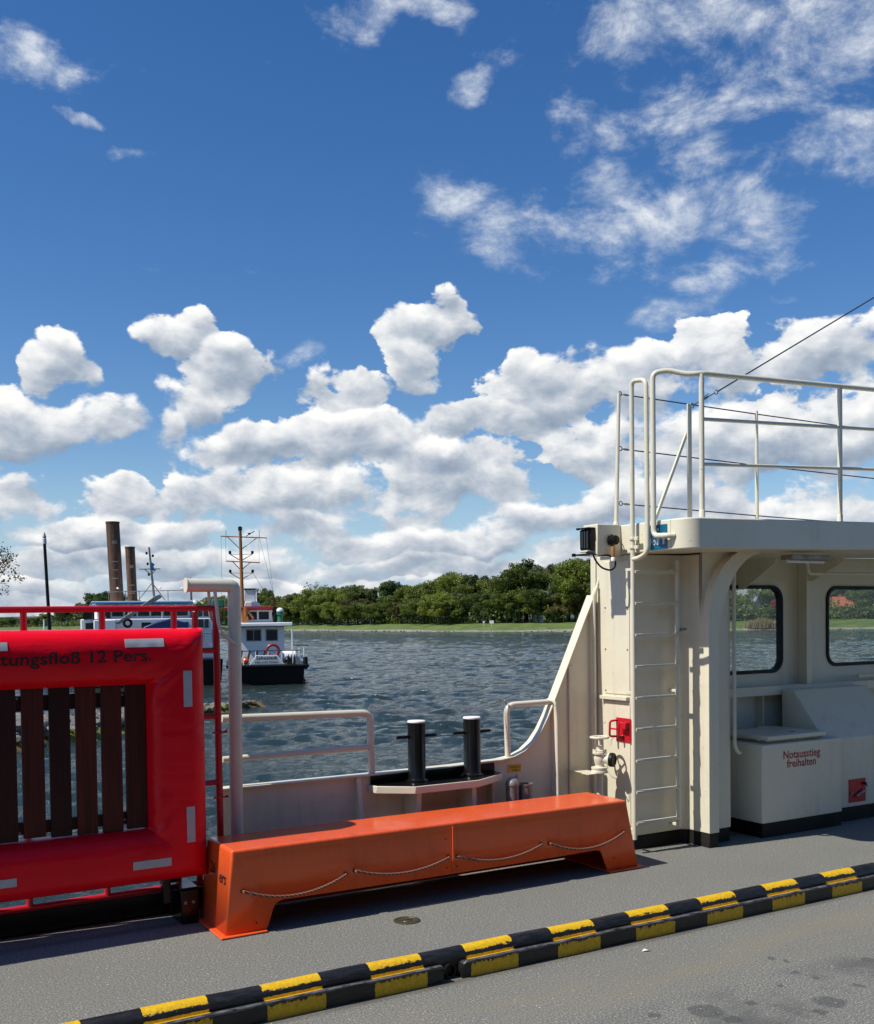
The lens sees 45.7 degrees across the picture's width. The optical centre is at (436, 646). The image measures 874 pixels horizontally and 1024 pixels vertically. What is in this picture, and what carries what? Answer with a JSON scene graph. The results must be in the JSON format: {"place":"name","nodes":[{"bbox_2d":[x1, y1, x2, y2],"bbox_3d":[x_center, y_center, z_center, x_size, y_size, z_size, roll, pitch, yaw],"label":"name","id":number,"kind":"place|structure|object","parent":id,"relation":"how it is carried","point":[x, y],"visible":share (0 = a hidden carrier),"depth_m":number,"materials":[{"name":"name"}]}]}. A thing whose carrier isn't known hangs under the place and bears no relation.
{"place":"outdoors","nodes":[
{"label":"outdoors","id":0,"kind":"place"},
{"bbox_2d":[0,613,871,625],"bbox_3d":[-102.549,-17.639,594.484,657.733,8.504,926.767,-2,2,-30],"label":"hillside","id":1,"kind":"structure","parent":0,"point":[572,617],"depth_m":369.70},
{"bbox_2d":[455,578,492,593],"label":"tree","id":2,"kind":"object","parent":1,"relation":"on","point":[480,585],"visible":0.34,"depth_m":259.69,"materials":[{"name":"green plant"}]},
{"bbox_2d":[481,579,523,619],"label":"tree","id":3,"kind":"object","parent":1,"relation":"on","point":[502,590],"visible":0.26,"depth_m":251.32,"materials":[{"name":"green plant"}]},
{"bbox_2d":[485,562,547,620],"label":"tree","id":4,"kind":"object","parent":1,"relation":"on","point":[509,578],"visible":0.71,"depth_m":249.02,"materials":[{"name":"green plant"}]},
{"bbox_2d":[521,558,535,620],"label":"tree","id":5,"kind":"object","parent":1,"relation":"on","point":[529,563],"visible":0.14,"depth_m":253.65,"materials":[{"name":"green plant"}]},
{"bbox_2d":[521,571,551,590],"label":"tree","id":6,"kind":"object","parent":1,"relation":"on","point":[527,578],"visible":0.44,"depth_m":247.56,"materials":[{"name":"green plant"}]},
{"bbox_2d":[532,589,559,621],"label":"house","id":7,"kind":"structure","parent":1,"relation":"on","point":[540,616],"depth_m":241.96,"materials":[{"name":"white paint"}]},
{"bbox_2d":[730,591,756,618],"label":"tree","id":8,"kind":"object","parent":1,"relation":"on","point":[739,599],"visible":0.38,"depth_m":224.81,"materials":[{"name":"green plant"}]},
{"bbox_2d":[730,589,768,617],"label":"house","id":9,"kind":"structure","parent":1,"relation":"on","point":[756,600],"depth_m":228.40,"materials":[{"name":"white paint"}]},
{"bbox_2d":[746,589,774,607],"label":"tree","id":10,"kind":"object","parent":1,"relation":"on","point":[752,590],"visible":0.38,"depth_m":228.17,"materials":[{"name":"green plant"}]},
{"bbox_2d":[829,594,854,617],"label":"house","id":11,"kind":"structure","parent":1,"relation":"on","point":[841,602],"depth_m":223.57,"materials":[{"name":"red brick"}]},
{"bbox_2d":[843,590,869,617],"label":"tree","id":12,"kind":"object","parent":1,"relation":"on","point":[857,594],"visible":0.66,"depth_m":223.22,"materials":[{"name":"green plant"}]},
{"bbox_2d":[846,593,873,617],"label":"tree","id":13,"kind":"object","parent":1,"relation":"on","point":[869,599],"visible":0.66,"depth_m":221.63,"materials":[{"name":"green plant"}]},
{"bbox_2d":[0,817,873,1023],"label":"deck","id":14,"kind":"structure","parent":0,"point":[810,963],"depth_m":5.15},
{"bbox_2d":[160,878,198,924],"bbox_3d":[-1.439,1.386,5.762,0.172,0.261,0.253,-2,2,-30],"label":"gate foot","id":15,"kind":"object","parent":14,"relation":"on","point":[180,896],"visible":0.83,"depth_m":5.71},
{"bbox_2d":[183,578,242,834],"bbox_3d":[-1.276,0.556,6.002,0.327,1.905,0.102,-2,2,-30],"label":"arm post","id":16,"kind":"object","parent":14,"relation":"on","point":[231,588],"visible":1,"depth_m":6.03,"materials":[{"name":"metal"}]},
{"bbox_2d":[0,605,228,915],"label":"red gate","id":17,"kind":"structure","parent":16,"relation":"attached to","point":[23,611],"depth_m":5.82,"materials":[{"name":"metal"}]},
{"bbox_2d":[0,628,206,902],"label":"life raft","id":18,"kind":"object","parent":17,"relation":"attached to","point":[157,673],"visible":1,"depth_m":5.43,"materials":[{"name":"red plastic"}]},
{"bbox_2d":[393,916,419,924],"bbox_3d":[-0.165,1.502,5.690,0.148,0.012,0.148,-2,2,-30],"label":"deck drain","id":19,"kind":"object","parent":14,"relation":"on","point":[406,920],"visible":1,"depth_m":5.68,"materials":[{"name":"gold metal"}]},
{"bbox_2d":[223,587,597,835],"bbox_3d":[0.034,0.435,6.867,2.985,2.070,0.303,-2,2,-30],"label":"bulwark","id":20,"kind":"object","parent":14,"relation":"on","point":[551,750],"visible":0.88,"depth_m":7.05,"materials":[{"name":"beige paint"}]},
{"bbox_2d":[221,705,374,773],"bbox_3d":[-0.846,0.612,6.473,1.021,0.450,0.047,-2,2,-30],"label":"guard rail","id":21,"kind":"object","parent":20,"relation":"on","point":[369,746],"visible":0.96,"depth_m":6.51,"materials":[{"name":"metal"}]},
{"bbox_2d":[396,720,436,781],"bbox_3d":[-0.133,0.681,6.812,0.269,0.399,0.160,-1,2,-2],"label":"mooring bollard","id":22,"kind":"object","parent":20,"relation":"on","point":[416,736],"visible":1,"depth_m":6.76,"materials":[{"name":"metal"}]},
{"bbox_2d":[453,716,490,776],"bbox_3d":[0.238,0.671,7.030,0.269,0.399,0.160,-1,2,-2],"label":"mooring bollard","id":23,"kind":"object","parent":20,"relation":"on","point":[472,731],"visible":1,"depth_m":6.98,"materials":[{"name":"metal"}]},
{"bbox_2d":[504,699,551,759],"bbox_3d":[0.645,0.573,7.346,0.434,0.425,0.045,-2,2,-30],"label":"guard rail","id":24,"kind":"object","parent":20,"relation":"attached to","point":[508,707],"visible":1,"depth_m":7.25,"materials":[{"name":"metal"}]},
{"bbox_2d":[372,702,501,716],"bbox_3d":[0.020,0.424,6.979,1.021,0.097,0.011,-2,2,-30],"label":"safety chain","id":25,"kind":"object","parent":24,"relation":"hanging from","point":[439,715],"visible":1,"depth_m":6.97,"materials":[{"name":"metal"}]},
{"bbox_2d":[198,792,643,939],"bbox_3d":[-0.005,1.258,6.311,2.881,0.450,0.504,-2,2,-30],"label":"life float","id":26,"kind":"object","parent":14,"relation":"on","point":[251,880],"visible":0.98,"depth_m":6.00,"materials":[{"name":"orange plastic"}]},
{"bbox_2d":[61,862,873,1023],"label":"wheel kerb","id":27,"kind":"structure","parent":14,"relation":"on","point":[261,1003],"depth_m":4.84,"materials":[{"name":"paint"}]},
{"bbox_2d":[505,774,519,801],"bbox_3d":[0.520,1.166,7.135,0.100,0.582,0.100,-2,2,-30],"label":"tank vent","id":28,"kind":"object","parent":14,"relation":"on","point":[512,784],"visible":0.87,"depth_m":7.09,"materials":[{"name":"metal"}]},
{"bbox_2d":[519,782,532,799],"bbox_3d":[0.613,1.201,7.191,0.109,0.508,0.109,-2,2,-30],"label":"tank vent","id":29,"kind":"object","parent":14,"relation":"on","point":[525,790],"visible":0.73,"depth_m":7.14,"materials":[{"name":"metal"}]},
{"bbox_2d":[567,735,616,794],"bbox_3d":[1.111,1.038,7.418,0.222,0.808,0.362,-2,2,-30],"label":"hydrant valve","id":30,"kind":"object","parent":14,"relation":"on","point":[599,768],"visible":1,"depth_m":7.33,"materials":[{"name":"beige paint"}]},
{"bbox_2d":[583,377,873,849],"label":"deckhouse","id":31,"kind":"object","parent":14,"relation":"on","point":[677,692],"visible":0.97,"depth_m":7.46,"materials":[{"name":"beige paint"}]},
{"bbox_2d":[572,527,615,570],"bbox_3d":[1.088,-0.680,7.265,0.304,0.307,0.159,0,2,24],"label":"floodlight","id":32,"kind":"object","parent":31,"relation":"attached to","point":[587,540],"visible":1,"depth_m":7.25,"materials":[{"name":"black paint"}]},
{"bbox_2d":[599,717,630,742],"bbox_3d":[1.279,0.595,7.410,0.082,0.172,0.244,-2,2,-39],"label":"red holder","id":33,"kind":"object","parent":31,"relation":"attached to","point":[623,729],"visible":1,"depth_m":7.37,"materials":[{"name":"paint"}]},
{"bbox_2d":[607,534,624,561],"bbox_3d":[1.256,-0.692,7.279,0.118,0.193,0.058,-2,2,-30],"label":"deck socket","id":34,"kind":"object","parent":31,"relation":"attached to","point":[613,540],"visible":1,"depth_m":7.25,"materials":[{"name":"black paint"}]},
{"bbox_2d":[613,393,620,524],"bbox_3d":[1.338,-1.376,7.718,0.074,1.016,0.047,-2,2,-30],"label":"wire stanchion","id":35,"kind":"object","parent":31,"relation":"on","point":[616,511],"visible":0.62,"depth_m":7.71,"materials":[{"name":"beige paint"}]},
{"bbox_2d":[619,501,823,520],"bbox_3d":[3.379,-1.087,8.922,4.695,0.112,0.030,-2,2,-30],"label":"life wire","id":36,"kind":"object","parent":35,"relation":"attached to","point":[628,504],"visible":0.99,"depth_m":8.29,"materials":[{"name":"metal"}]},
{"bbox_2d":[618,391,834,424],"bbox_3d":[3.369,-1.911,8.900,4.695,0.090,0.030,-2,2,-30],"label":"life wire","id":37,"kind":"object","parent":35,"relation":"attached to","point":[730,410],"visible":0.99,"depth_m":8.32,"materials":[{"name":"metal"}]},
{"bbox_2d":[620,446,873,478],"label":"life wire","id":38,"kind":"object","parent":35,"relation":"attached to","point":[625,449],"visible":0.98,"depth_m":8.30,"materials":[{"name":"metal"}]},
{"bbox_2d":[650,524,666,549],"bbox_3d":[1.489,-0.740,7.016,0.005,0.164,0.189,-2,2,-30],"label":"lift sign","id":39,"kind":"object","parent":31,"relation":"attached to","point":[658,543],"visible":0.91,"depth_m":7.00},
{"bbox_2d":[656,404,691,519],"bbox_3d":[1.696,-1.312,7.466,0.348,0.890,0.030,-2,2,-30],"label":"brace post","id":40,"kind":"object","parent":31,"relation":"on","point":[688,435],"visible":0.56,"depth_m":7.52,"materials":[{"name":"metal"}]},
{"bbox_2d":[690,297,873,408],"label":"mast stay","id":41,"kind":"object","parent":40,"relation":"attached to","point":[705,397],"visible":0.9,"depth_m":7.99,"materials":[{"name":"metal"}]},
{"bbox_2d":[730,585,782,674],"bbox_3d":[2.466,-0.136,8.418,0.932,0.722,0.056,-2,2,-30],"label":"window","id":42,"kind":"structure","parent":31,"relation":"in","point":[778,594],"depth_m":8.62,"materials":[{"name":"black rubber"}]},
{"bbox_2d":[755,411,758,518],"bbox_3d":[2.607,-1.427,8.463,0.048,0.985,0.047,-2,2,-30],"label":"wire stanchion","id":43,"kind":"object","parent":31,"relation":"on","point":[756,476],"visible":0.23,"depth_m":8.45,"materials":[{"name":"beige paint"}]},
{"bbox_2d":[650,368,873,537],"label":"roof railing","id":44,"kind":"object","parent":31,"relation":"attached to","point":[839,427],"visible":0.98,"depth_m":7.05,"materials":[{"name":"metal"}]},
{"bbox_2d":[826,586,873,665],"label":"window","id":45,"kind":"structure","parent":31,"relation":"in","point":[831,589],"depth_m":8.97,"materials":[{"name":"black rubber"}]},
{"bbox_2d":[729,726,841,837],"bbox_3d":[2.647,1.024,8.126,0.887,0.762,0.552,-2,2,-30],"label":"exit locker","id":46,"kind":"object","parent":14,"relation":"on","point":[785,780],"visible":0.91,"depth_m":7.86,"materials":[{"name":"metal"}]},
{"bbox_2d":[782,685,873,821],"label":"sloping console","id":47,"kind":"object","parent":14,"relation":"on","point":[845,713],"visible":0.49,"depth_m":8.39,"materials":[{"name":"beige paint"}]},
{"bbox_2d":[849,778,867,802],"bbox_3d":[3.379,1.153,8.312,0.202,0.186,0.035,-2,2,-30],"label":"red lever plate","id":48,"kind":"object","parent":47,"relation":"attached to","point":[857,790],"visible":1,"depth_m":8.32,"materials":[{"name":"paint"}]},
{"bbox_2d":[0,629,873,908],"bbox_3d":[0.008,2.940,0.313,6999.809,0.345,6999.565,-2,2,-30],"label":"water","id":49,"kind":"structure","parent":0,"point":[441,674],"depth_m":39.90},
{"bbox_2d":[42,532,50,629],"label":"marker pole","id":50,"kind":"object","parent":49,"relation":"in","point":[44,540],"visible":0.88,"depth_m":69.78,"materials":[{"name":"metal"}]},
{"bbox_2d":[0,886,202,939],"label":"hull","id":51,"kind":"object","parent":49,"relation":"in","point":[70,917],"depth_m":5.66,"materials":[{"name":"black paint"}]},
{"bbox_2d":[105,521,123,600],"bbox_3d":[-15.356,-1.375,49.965,0.993,9.232,0.705,-2,2,-30],"label":"steel pile","id":52,"kind":"object","parent":49,"relation":"in","point":[114,554],"visible":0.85,"depth_m":49.61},
{"bbox_2d":[125,546,136,600],"bbox_3d":[-15.168,-0.901,51.940,0.733,8.167,0.545,-2,2,-30],"label":"steel pile","id":53,"kind":"object","parent":49,"relation":"in","point":[130,568],"visible":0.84,"depth_m":51.66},
{"bbox_2d":[16,701,265,751],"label":"rock spit","id":54,"kind":"structure","parent":49,"relation":"in","point":[72,720],"depth_m":26.75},
{"bbox_2d":[16,700,256,743],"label":"boulders","id":55,"kind":"object","parent":54,"relation":"on","point":[208,707],"visible":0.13,"depth_m":27.16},
{"bbox_2d":[80,547,222,687],"bbox_3d":[-15.498,-1.296,54.343,6.728,7.024,16.243,-1,2,-19],"label":"passenger boat","id":56,"kind":"object","parent":49,"relation":"on","point":[131,620],"visible":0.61,"depth_m":48.14,"materials":[{"name":"white paint"}]},
{"bbox_2d":[211,526,308,684],"bbox_3d":[-9.243,-1.869,54.082,4.610,8.030,13.329,-1,2,-10],"label":"workboat","id":57,"kind":"object","parent":49,"relation":"on","point":[267,658],"visible":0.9,"depth_m":49.34,"materials":[{"name":"black paint"}]},
{"bbox_2d":[246,629,260,640],"bbox_3d":[-8.723,-0.536,49.367,0.720,0.560,0.054,-1,2,-10],"label":"window","id":58,"kind":"structure","parent":57,"relation":"in","point":[251,634],"depth_m":49.35,"materials":[{"name":"black glass"}]},
{"bbox_2d":[266,629,277,640],"bbox_3d":[-7.891,-0.550,49.518,0.580,0.560,0.047,-1,2,-10],"label":"window","id":59,"kind":"structure","parent":57,"relation":"in","point":[271,634],"depth_m":49.50,"materials":[{"name":"black glass"}]},
{"bbox_2d":[0,618,873,630],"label":"grass bank","id":60,"kind":"structure","parent":0,"point":[833,622],"depth_m":244.93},
{"bbox_2d":[53,612,80,623],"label":"tree","id":61,"kind":"object","parent":60,"relation":"on","point":[68,616],"visible":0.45,"depth_m":472.94,"materials":[{"name":"green plant"}]},
{"bbox_2d":[80,593,97,618],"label":"tree","id":62,"kind":"object","parent":60,"relation":"on","point":[89,596],"visible":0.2,"depth_m":453.64,"materials":[{"name":"green plant"}]},
{"bbox_2d":[92,591,127,614],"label":"tree","id":63,"kind":"object","parent":60,"relation":"on","point":[103,595],"visible":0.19,"depth_m":448.36,"materials":[{"name":"green plant"}]},
{"bbox_2d":[279,602,300,621],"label":"tree","id":64,"kind":"object","parent":60,"relation":"on","point":[285,607],"visible":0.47,"depth_m":325.83,"materials":[{"name":"green plant"}]},
{"bbox_2d":[290,593,308,609],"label":"tree","id":65,"kind":"object","parent":60,"relation":"on","point":[298,600],"visible":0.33,"depth_m":321.76,"materials":[{"name":"green plant"}]},
{"bbox_2d":[303,607,318,625],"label":"tree","id":66,"kind":"object","parent":60,"relation":"on","point":[311,613],"visible":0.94,"depth_m":311.75,"materials":[{"name":"green plant"}]},
{"bbox_2d":[288,586,334,623],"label":"tree","id":67,"kind":"object","parent":60,"relation":"on","point":[293,611],"visible":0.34,"depth_m":318.66,"materials":[{"name":"green plant"}]},
{"bbox_2d":[301,587,338,623],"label":"tree","id":68,"kind":"object","parent":60,"relation":"on","point":[314,599],"visible":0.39,"depth_m":314.70,"materials":[{"name":"green plant"}]},
{"bbox_2d":[311,601,341,625],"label":"tree","id":69,"kind":"object","parent":60,"relation":"on","point":[326,606],"visible":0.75,"depth_m":302.11,"materials":[{"name":"green plant"}]},
{"bbox_2d":[325,586,364,623],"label":"tree","id":70,"kind":"object","parent":60,"relation":"on","point":[340,596],"visible":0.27,"depth_m":304.80,"materials":[{"name":"green plant"}]},
{"bbox_2d":[336,606,361,624],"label":"tree","id":71,"kind":"object","parent":60,"relation":"on","point":[341,609],"visible":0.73,"depth_m":294.61,"materials":[{"name":"green plant"}]},
{"bbox_2d":[342,602,366,624],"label":"tree","id":72,"kind":"object","parent":60,"relation":"on","point":[352,615],"visible":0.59,"depth_m":292.25,"materials":[{"name":"green plant"}]},
{"bbox_2d":[338,597,373,624],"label":"tree","id":73,"kind":"object","parent":60,"relation":"on","point":[349,602],"visible":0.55,"depth_m":296.28,"materials":[{"name":"green plant"}]},
{"bbox_2d":[346,586,375,622],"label":"tree","id":74,"kind":"object","parent":60,"relation":"on","point":[358,591],"visible":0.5,"depth_m":301.95,"materials":[{"name":"green plant"}]},
{"bbox_2d":[360,602,385,624],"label":"tree","id":75,"kind":"object","parent":60,"relation":"on","point":[368,610],"visible":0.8,"depth_m":285.41,"materials":[{"name":"green plant"}]},
{"bbox_2d":[372,602,388,623],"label":"tree","id":76,"kind":"object","parent":60,"relation":"on","point":[379,612],"visible":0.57,"depth_m":284.18,"materials":[{"name":"green plant"}]},
{"bbox_2d":[376,595,402,623],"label":"tree","id":77,"kind":"object","parent":60,"relation":"on","point":[389,600],"visible":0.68,"depth_m":281.48,"materials":[{"name":"green plant"}]},
{"bbox_2d":[378,580,404,595],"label":"tree","id":78,"kind":"object","parent":60,"relation":"on","point":[390,590],"visible":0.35,"depth_m":300.28,"materials":[{"name":"green plant"}]},
{"bbox_2d":[387,602,404,623],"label":"tree","id":79,"kind":"object","parent":60,"relation":"on","point":[398,613],"visible":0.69,"depth_m":277.02,"materials":[{"name":"green plant"}]},
{"bbox_2d":[394,584,417,622],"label":"tree","id":80,"kind":"object","parent":60,"relation":"on","point":[399,592],"visible":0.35,"depth_m":283.95,"materials":[{"name":"green plant"}]},
{"bbox_2d":[399,598,426,623],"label":"tree","id":81,"kind":"object","parent":60,"relation":"on","point":[412,603],"visible":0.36,"depth_m":267.77,"materials":[{"name":"green plant"}]},
{"bbox_2d":[404,583,440,618],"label":"tree","id":82,"kind":"object","parent":60,"relation":"on","point":[411,592],"visible":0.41,"depth_m":278.48,"materials":[{"name":"green plant"}]},
{"bbox_2d":[421,579,438,597],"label":"tree","id":83,"kind":"object","parent":60,"relation":"on","point":[431,588],"visible":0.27,"depth_m":275.80,"materials":[{"name":"green plant"}]},
{"bbox_2d":[417,591,455,624],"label":"tree","id":84,"kind":"object","parent":60,"relation":"on","point":[427,601],"visible":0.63,"depth_m":257.61,"materials":[{"name":"green plant"}]},
{"bbox_2d":[0,595,873,626],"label":"undergrowth","id":85,"kind":"object","parent":60,"relation":"on","point":[444,620],"visible":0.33,"depth_m":250.78,"materials":[{"name":"green plant"}]},
{"bbox_2d":[1,627,873,631],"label":"bank stones","id":86,"kind":"object","parent":60,"relation":"on","point":[559,630],"visible":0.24,"depth_m":227.55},
{"bbox_2d":[426,597,463,623],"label":"tree","id":87,"kind":"object","parent":60,"relation":"on","point":[442,603],"visible":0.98,"depth_m":253.04,"materials":[{"name":"green plant"}]},
{"bbox_2d":[435,574,466,622],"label":"tree","id":88,"kind":"object","parent":60,"relation":"on","point":[451,582],"visible":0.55,"depth_m":266.18,"materials":[{"name":"green plant"}]},
{"bbox_2d":[452,574,478,593],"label":"tree","id":89,"kind":"object","parent":60,"relation":"on","point":[468,578],"visible":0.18,"depth_m":262.18,"materials":[{"name":"green plant"}]},
{"bbox_2d":[445,597,488,618],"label":"tree","id":90,"kind":"object","parent":60,"relation":"on","point":[469,605],"visible":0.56,"depth_m":252.50,"materials":[{"name":"green plant"}]},
{"bbox_2d":[460,592,492,623],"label":"tree","id":91,"kind":"object","parent":60,"relation":"on","point":[476,597],"visible":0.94,"depth_m":247.89,"materials":[{"name":"green plant"}]},
{"bbox_2d":[457,590,502,619],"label":"tree","id":92,"kind":"object","parent":60,"relation":"on","point":[467,595],"visible":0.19,"depth_m":251.68,"materials":[{"name":"green plant"}]},
{"bbox_2d":[490,592,517,622],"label":"tree","id":93,"kind":"object","parent":60,"relation":"on","point":[504,599],"visible":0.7,"depth_m":244.34,"materials":[{"name":"green plant"}]},
{"bbox_2d":[505,602,523,622],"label":"tree","id":94,"kind":"object","parent":60,"relation":"on","point":[513,611],"visible":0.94,"depth_m":241.91,"materials":[{"name":"green plant"}]},
{"bbox_2d":[489,590,541,621],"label":"tree","id":95,"kind":"object","parent":60,"relation":"on","point":[515,596],"visible":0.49,"depth_m":242.84,"materials":[{"name":"green plant"}]},
{"bbox_2d":[517,593,536,622],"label":"tree","id":96,"kind":"object","parent":60,"relation":"on","point":[527,610],"visible":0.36,"depth_m":240.42,"materials":[{"name":"green plant"}]},
{"bbox_2d":[519,589,551,622],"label":"tree","id":97,"kind":"object","parent":60,"relation":"on","point":[536,596],"visible":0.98,"depth_m":236.77,"materials":[{"name":"green plant"}]},
{"bbox_2d":[542,594,560,622],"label":"tree","id":98,"kind":"object","parent":60,"relation":"on","point":[553,601],"visible":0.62,"depth_m":236.40,"materials":[{"name":"green plant"}]},
{"bbox_2d":[545,593,581,621],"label":"tree","id":99,"kind":"object","parent":60,"relation":"on","point":[566,609],"visible":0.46,"depth_m":233.96,"materials":[{"name":"green plant"}]},
{"bbox_2d":[548,558,590,621],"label":"tree","id":100,"kind":"object","parent":60,"relation":"on","point":[576,568],"visible":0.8,"depth_m":232.84,"materials":[{"name":"green plant"}]},
{"bbox_2d":[561,584,587,612],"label":"tree","id":101,"kind":"object","parent":60,"relation":"on","point":[581,587],"visible":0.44,"depth_m":231.59,"materials":[{"name":"green plant"}]},
{"bbox_2d":[569,581,590,604],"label":"tree","id":102,"kind":"object","parent":60,"relation":"on","point":[588,584],"visible":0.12,"depth_m":230.32,"materials":[{"name":"green plant"}]},
{"bbox_2d":[743,617,775,628],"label":"reed bed","id":103,"kind":"object","parent":60,"relation":"on","point":[761,623],"visible":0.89,"depth_m":204.76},
{"bbox_2d":[853,606,873,618],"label":"tree","id":104,"kind":"object","parent":60,"relation":"on","point":[863,609],"visible":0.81,"depth_m":215.72,"materials":[{"name":"green plant"}]},
{"bbox_2d":[0,0,873,616],"label":"sky","id":105,"kind":"structure","parent":0,"point":[370,290],"materials":[{"name":"blue"}]},
{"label":"shore","id":106,"kind":"structure","parent":0,"visible":0},
{"bbox_2d":[0,542,26,594],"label":"shore tree","id":107,"kind":"object","parent":106,"relation":"on","point":[8,560],"visible":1,"depth_m":58.62,"materials":[{"name":"green plant"}]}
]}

